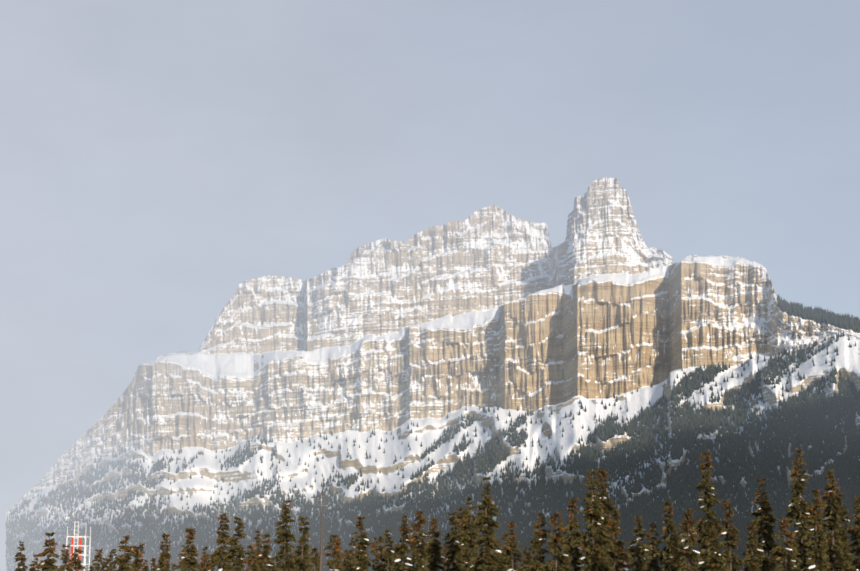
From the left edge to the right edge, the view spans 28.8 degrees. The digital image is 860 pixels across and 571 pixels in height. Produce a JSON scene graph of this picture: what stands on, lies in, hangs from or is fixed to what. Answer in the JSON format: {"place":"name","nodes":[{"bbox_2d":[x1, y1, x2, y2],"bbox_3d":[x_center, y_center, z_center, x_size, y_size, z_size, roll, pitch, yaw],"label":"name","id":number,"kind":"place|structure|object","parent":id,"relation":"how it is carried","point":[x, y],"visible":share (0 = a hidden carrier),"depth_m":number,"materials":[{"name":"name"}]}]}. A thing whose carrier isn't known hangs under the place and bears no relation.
{"place":"outdoors","nodes":[
{"label":"outdoors","id":0,"kind":"place"},
{"bbox_2d":[64,521,90,570],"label":"antenna tower","id":1,"kind":"structure","parent":0,"point":[73,538],"depth_m":262.47,"materials":[{"name":"metal"}]},
{"bbox_2d":[141,560,148,570],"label":"spruce","id":2,"kind":"object","parent":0,"point":[146,568],"visible":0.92,"depth_m":210.33,"materials":[{"name":"green plant"}]},
{"bbox_2d":[0,0,859,570],"label":"sky","id":3,"kind":"structure","parent":0,"point":[159,158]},
{"bbox_2d":[6,177,859,570],"bbox_3d":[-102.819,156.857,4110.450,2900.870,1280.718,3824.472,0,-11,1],"label":"mountain","id":4,"kind":"structure","parent":0,"point":[426,333],"depth_m":4465.20,"materials":[{"name":"brown stone"}]},
{"bbox_2d":[5,278,859,570],"bbox_3d":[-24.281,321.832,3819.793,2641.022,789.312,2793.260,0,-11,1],"label":"forest","id":5,"kind":"object","parent":4,"relation":"on","point":[805,422],"visible":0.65,"depth_m":3481.26,"materials":[{"name":"green plant"}]},
{"label":"snow valley ground","id":6,"kind":"structure","parent":0,"visible":0},
{"bbox_2d":[14,541,27,570],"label":"spruce","id":7,"kind":"object","parent":6,"relation":"on","point":[21,564],"visible":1,"depth_m":221.45,"materials":[{"name":"green plant"}]},
{"bbox_2d":[28,554,39,570],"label":"spruce","id":8,"kind":"object","parent":6,"relation":"on","point":[33,564],"visible":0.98,"depth_m":202.86,"materials":[{"name":"green plant"}]},
{"bbox_2d":[34,532,59,570],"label":"spruce","id":9,"kind":"object","parent":6,"relation":"on","point":[47,564],"visible":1,"depth_m":116.97,"materials":[{"name":"green plant"}]},
{"bbox_2d":[56,544,72,570],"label":"spruce","id":10,"kind":"object","parent":6,"relation":"on","point":[66,566],"visible":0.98,"depth_m":150.74,"materials":[{"name":"green plant"}]},
{"bbox_2d":[71,548,85,570],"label":"spruce","id":11,"kind":"object","parent":6,"relation":"on","point":[77,562],"visible":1,"depth_m":129.78,"materials":[{"name":"green plant"}]},
{"bbox_2d":[91,548,102,570],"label":"spruce","id":12,"kind":"object","parent":6,"relation":"on","point":[99,559],"visible":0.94,"depth_m":212.40,"materials":[{"name":"green plant"}]},
{"bbox_2d":[99,558,112,570],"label":"spruce","id":13,"kind":"object","parent":6,"relation":"on","point":[103,563],"visible":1,"depth_m":166.09,"materials":[{"name":"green plant"}]},
{"bbox_2d":[107,549,118,570],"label":"spruce","id":14,"kind":"object","parent":6,"relation":"on","point":[110,556],"visible":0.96,"depth_m":220.46,"materials":[{"name":"green plant"}]},
{"bbox_2d":[113,534,135,570],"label":"spruce","id":15,"kind":"object","parent":6,"relation":"on","point":[122,562],"visible":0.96,"depth_m":142.60,"materials":[{"name":"green plant"}]},
{"bbox_2d":[130,543,144,570],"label":"spruce","id":16,"kind":"object","parent":6,"relation":"on","point":[135,562],"visible":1,"depth_m":121.92,"materials":[{"name":"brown plant"}]},
{"bbox_2d":[150,557,156,570],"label":"spruce","id":17,"kind":"object","parent":6,"relation":"on","point":[153,560],"visible":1,"depth_m":212.83,"materials":[{"name":"green plant"}]},
{"bbox_2d":[155,547,170,570],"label":"spruce","id":18,"kind":"object","parent":6,"relation":"on","point":[159,567],"visible":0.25,"depth_m":189.15,"materials":[{"name":"green plant"}]},
{"bbox_2d":[158,533,171,570],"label":"spruce","id":19,"kind":"object","parent":6,"relation":"on","point":[166,556],"visible":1,"depth_m":155.58,"materials":[{"name":"green plant"}]},
{"bbox_2d":[178,545,190,569],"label":"spruce","id":20,"kind":"object","parent":6,"relation":"on","point":[181,554],"visible":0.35,"depth_m":174.41,"materials":[{"name":"green plant"}]},
{"bbox_2d":[175,527,202,570],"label":"spruce","id":21,"kind":"object","parent":6,"relation":"on","point":[191,561],"visible":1,"depth_m":134.60,"materials":[{"name":"green plant"}]},
{"bbox_2d":[200,546,207,570],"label":"spruce","id":22,"kind":"object","parent":6,"relation":"on","point":[204,549],"visible":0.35,"depth_m":223.88,"materials":[{"name":"green plant"}]},
{"bbox_2d":[199,553,212,570],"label":"spruce","id":23,"kind":"object","parent":6,"relation":"on","point":[202,563],"visible":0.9,"depth_m":145.11,"materials":[{"name":"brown plant"}]},
{"bbox_2d":[206,554,215,570],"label":"spruce","id":24,"kind":"object","parent":6,"relation":"on","point":[211,558],"visible":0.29,"depth_m":206.13,"materials":[{"name":"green plant"}]},
{"bbox_2d":[208,513,234,570],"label":"spruce","id":25,"kind":"object","parent":6,"relation":"on","point":[219,553],"visible":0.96,"depth_m":168.40,"materials":[{"name":"green plant"}]},
{"bbox_2d":[222,515,249,570],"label":"spruce","id":26,"kind":"object","parent":6,"relation":"on","point":[235,549],"visible":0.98,"depth_m":147.42,"materials":[{"name":"green plant"}]},
{"bbox_2d":[241,544,261,570],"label":"spruce","id":27,"kind":"object","parent":6,"relation":"on","point":[254,566],"visible":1,"depth_m":124.11,"materials":[{"name":"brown plant"}]},
{"bbox_2d":[252,520,253,563],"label":"pole","id":28,"kind":"object","parent":6,"relation":"on","point":[253,537],"visible":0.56,"depth_m":138.82,"materials":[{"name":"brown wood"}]},
{"bbox_2d":[250,529,262,568],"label":"spruce","id":29,"kind":"object","parent":6,"relation":"on","point":[256,538],"visible":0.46,"depth_m":215.97,"materials":[{"name":"green plant"}]},
{"bbox_2d":[254,532,277,570],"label":"spruce","id":30,"kind":"object","parent":6,"relation":"on","point":[265,557],"visible":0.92,"depth_m":126.58,"materials":[{"name":"green plant"}]},
{"bbox_2d":[272,500,297,570],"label":"spruce","id":31,"kind":"object","parent":6,"relation":"on","point":[284,538],"visible":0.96,"depth_m":160.50,"materials":[{"name":"green plant"}]},
{"bbox_2d":[290,516,312,570],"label":"spruce","id":32,"kind":"object","parent":6,"relation":"on","point":[301,564],"visible":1,"depth_m":139.31,"materials":[{"name":"green plant"}]},
{"bbox_2d":[307,546,319,570],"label":"spruce","id":33,"kind":"object","parent":6,"relation":"on","point":[316,559],"visible":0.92,"depth_m":157.79,"materials":[{"name":"green plant"}]},
{"bbox_2d":[319,488,324,570],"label":"snag","id":34,"kind":"object","parent":6,"relation":"on","point":[321,556],"visible":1,"depth_m":126.70,"materials":[{"name":"brown wood"}]},
{"bbox_2d":[323,534,343,570],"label":"spruce","id":35,"kind":"object","parent":6,"relation":"on","point":[336,553],"visible":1,"depth_m":118.52,"materials":[{"name":"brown plant"}]},
{"bbox_2d":[330,545,341,570],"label":"spruce","id":36,"kind":"object","parent":6,"relation":"on","point":[337,558],"visible":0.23,"depth_m":210.80,"materials":[{"name":"green plant"}]},
{"bbox_2d":[339,547,349,570],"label":"spruce","id":37,"kind":"object","parent":6,"relation":"on","point":[346,551],"visible":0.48,"depth_m":223.54,"materials":[{"name":"green plant"}]},
{"bbox_2d":[340,555,356,570],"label":"spruce","id":38,"kind":"object","parent":6,"relation":"on","point":[346,562],"visible":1,"depth_m":136.69,"materials":[{"name":"green plant"}]},
{"bbox_2d":[347,536,357,567],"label":"spruce","id":39,"kind":"object","parent":6,"relation":"on","point":[352,549],"visible":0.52,"depth_m":224.68,"materials":[{"name":"green plant"}]},
{"bbox_2d":[351,516,370,570],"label":"spruce","id":40,"kind":"object","parent":6,"relation":"on","point":[363,545],"visible":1,"depth_m":152.01,"materials":[{"name":"green plant"}]},
{"bbox_2d":[356,553,370,570],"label":"spruce","id":41,"kind":"object","parent":6,"relation":"on","point":[367,559],"visible":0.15,"depth_m":210.29,"materials":[{"name":"green plant"}]},
{"bbox_2d":[369,536,387,570],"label":"spruce","id":42,"kind":"object","parent":6,"relation":"on","point":[376,566],"visible":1,"depth_m":131.23,"materials":[{"name":"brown plant"}]},
{"bbox_2d":[382,528,395,570],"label":"spruce","id":43,"kind":"object","parent":6,"relation":"on","point":[390,553],"visible":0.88,"depth_m":164.82,"materials":[{"name":"green plant"}]},
{"bbox_2d":[391,546,399,567],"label":"spruce","id":44,"kind":"object","parent":6,"relation":"on","point":[396,555],"visible":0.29,"depth_m":196.36,"materials":[{"name":"green plant"}]},
{"bbox_2d":[393,514,416,570],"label":"spruce","id":45,"kind":"object","parent":6,"relation":"on","point":[407,564],"visible":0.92,"depth_m":144.04,"materials":[{"name":"green plant"}]},
{"bbox_2d":[408,510,429,570],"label":"spruce","id":46,"kind":"object","parent":6,"relation":"on","point":[417,545],"visible":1,"depth_m":123.27,"materials":[{"name":"green plant"}]},
{"bbox_2d":[425,517,445,570],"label":"spruce","id":47,"kind":"object","parent":6,"relation":"on","point":[435,548],"visible":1,"depth_m":156.73,"materials":[{"name":"green plant"}]},
{"bbox_2d":[441,543,451,569],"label":"spruce","id":48,"kind":"object","parent":6,"relation":"on","point":[445,551],"visible":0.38,"depth_m":218.33,"materials":[{"name":"green plant"}]},
{"bbox_2d":[441,510,467,570],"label":"spruce","id":49,"kind":"object","parent":6,"relation":"on","point":[454,547],"visible":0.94,"depth_m":136.19,"materials":[{"name":"green plant"}]},
{"bbox_2d":[454,507,468,563],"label":"spruce","id":50,"kind":"object","parent":6,"relation":"on","point":[460,524],"visible":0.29,"depth_m":169.87,"materials":[{"name":"green plant"}]},
{"bbox_2d":[459,496,480,570],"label":"spruce","id":51,"kind":"object","parent":6,"relation":"on","point":[470,537],"visible":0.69,"depth_m":149.27,"materials":[{"name":"green plant"}]},
{"bbox_2d":[461,476,507,570],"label":"spruce","id":52,"kind":"object","parent":6,"relation":"on","point":[485,523],"visible":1,"depth_m":128.28,"materials":[{"name":"green plant"}]},
{"bbox_2d":[494,540,505,570],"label":"spruce","id":53,"kind":"object","parent":6,"relation":"on","point":[501,564],"visible":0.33,"depth_m":169.99,"materials":[{"name":"green plant"}]},
{"bbox_2d":[501,533,508,570],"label":"spruce","id":54,"kind":"object","parent":6,"relation":"on","point":[504,538],"visible":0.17,"depth_m":207.06,"materials":[{"name":"green plant"}]},
{"bbox_2d":[503,521,523,570],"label":"spruce","id":55,"kind":"object","parent":6,"relation":"on","point":[509,557],"visible":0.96,"depth_m":161.61,"materials":[{"name":"green plant"}]},
{"bbox_2d":[522,546,532,570],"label":"spruce","id":56,"kind":"object","parent":6,"relation":"on","point":[527,553],"visible":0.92,"depth_m":149.35,"materials":[{"name":"green plant"}]},
{"bbox_2d":[529,512,550,570],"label":"spruce","id":57,"kind":"object","parent":6,"relation":"on","point":[537,541],"visible":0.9,"depth_m":141.07,"materials":[{"name":"green plant"}]},
{"bbox_2d":[537,512,573,570],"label":"spruce","id":58,"kind":"object","parent":6,"relation":"on","point":[560,557],"visible":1,"depth_m":120.01,"materials":[{"name":"green plant"}]},
{"bbox_2d":[560,497,584,570],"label":"spruce","id":59,"kind":"object","parent":6,"relation":"on","point":[569,549],"visible":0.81,"depth_m":153.59,"materials":[{"name":"green plant"}]},
{"bbox_2d":[570,469,614,570],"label":"spruce","id":60,"kind":"object","parent":6,"relation":"on","point":[592,557],"visible":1,"depth_m":133.13,"materials":[{"name":"green plant"}]},
{"bbox_2d":[582,468,618,568],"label":"spruce","id":61,"kind":"object","parent":6,"relation":"on","point":[602,494],"visible":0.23,"depth_m":167.03,"materials":[{"name":"green plant"}]},
{"bbox_2d":[602,510,625,570],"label":"spruce","id":62,"kind":"object","parent":6,"relation":"on","point":[610,556],"visible":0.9,"depth_m":145.76,"materials":[{"name":"green plant"}]},
{"bbox_2d":[616,547,635,570],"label":"spruce","id":63,"kind":"object","parent":6,"relation":"on","point":[625,557],"visible":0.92,"depth_m":128.42,"materials":[{"name":"green plant"}]},
{"bbox_2d":[626,515,652,570],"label":"spruce","id":64,"kind":"object","parent":6,"relation":"on","point":[637,550],"visible":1,"depth_m":124.85,"materials":[{"name":"green plant"}]},
{"bbox_2d":[644,523,661,570],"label":"spruce","id":65,"kind":"object","parent":6,"relation":"on","point":[652,564],"visible":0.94,"depth_m":158.24,"materials":[{"name":"green plant"}]},
{"bbox_2d":[654,499,680,570],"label":"spruce","id":66,"kind":"object","parent":6,"relation":"on","point":[670,553],"visible":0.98,"depth_m":137.53,"materials":[{"name":"green plant"}]},
{"bbox_2d":[675,508,702,570],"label":"spruce","id":67,"kind":"object","parent":6,"relation":"on","point":[689,542],"visible":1,"depth_m":116.85,"materials":[{"name":"green plant"}]},
{"bbox_2d":[687,451,721,570],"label":"spruce","id":68,"kind":"object","parent":6,"relation":"on","point":[707,496],"visible":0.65,"depth_m":150.82,"materials":[{"name":"green plant"}]},
{"bbox_2d":[701,528,722,570],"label":"spruce","id":69,"kind":"object","parent":6,"relation":"on","point":[711,563],"visible":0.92,"depth_m":141.03,"materials":[{"name":"green plant"}]},
{"bbox_2d":[715,499,744,570],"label":"spruce","id":70,"kind":"object","parent":6,"relation":"on","point":[728,532],"visible":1,"depth_m":129.71,"materials":[{"name":"green plant"}]},
{"bbox_2d":[742,520,765,570],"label":"spruce","id":71,"kind":"object","parent":6,"relation":"on","point":[756,550],"visible":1,"depth_m":139.15,"materials":[{"name":"green plant"}]},
{"bbox_2d":[743,477,778,570],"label":"spruce","id":72,"kind":"object","parent":6,"relation":"on","point":[762,515],"visible":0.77,"depth_m":147.24,"materials":[{"name":"green plant"}]},
{"bbox_2d":[763,494,778,570],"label":"spruce","id":73,"kind":"object","parent":6,"relation":"on","point":[765,498],"visible":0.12,"depth_m":163.14,"materials":[{"name":"green plant"}]},
{"bbox_2d":[768,518,802,570],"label":"spruce","id":74,"kind":"object","parent":6,"relation":"on","point":[779,555],"visible":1,"depth_m":118.49,"materials":[{"name":"green plant"}]},
{"bbox_2d":[785,449,814,570],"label":"spruce","id":75,"kind":"object","parent":6,"relation":"on","point":[800,503],"visible":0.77,"depth_m":142.86,"materials":[{"name":"green plant"}]},
{"bbox_2d":[801,489,830,570],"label":"spruce","id":76,"kind":"object","parent":6,"relation":"on","point":[818,534],"visible":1,"depth_m":121.60,"materials":[{"name":"green plant"}]},
{"bbox_2d":[819,523,831,567],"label":"spruce","id":77,"kind":"object","parent":6,"relation":"on","point":[823,528],"visible":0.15,"depth_m":152.30,"materials":[{"name":"green plant"}]},
{"bbox_2d":[819,469,856,570],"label":"spruce","id":78,"kind":"object","parent":6,"relation":"on","point":[831,524],"visible":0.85,"depth_m":126.51,"materials":[{"name":"green plant"}]},
{"bbox_2d":[834,486,856,570],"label":"spruce","id":79,"kind":"object","parent":6,"relation":"on","point":[843,535],"visible":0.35,"depth_m":155.06,"materials":[{"name":"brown plant"}]},
{"bbox_2d":[846,495,859,570],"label":"spruce","id":80,"kind":"object","parent":6,"relation":"on","point":[854,531],"visible":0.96,"depth_m":134.50,"materials":[{"name":"green plant"}]}
]}

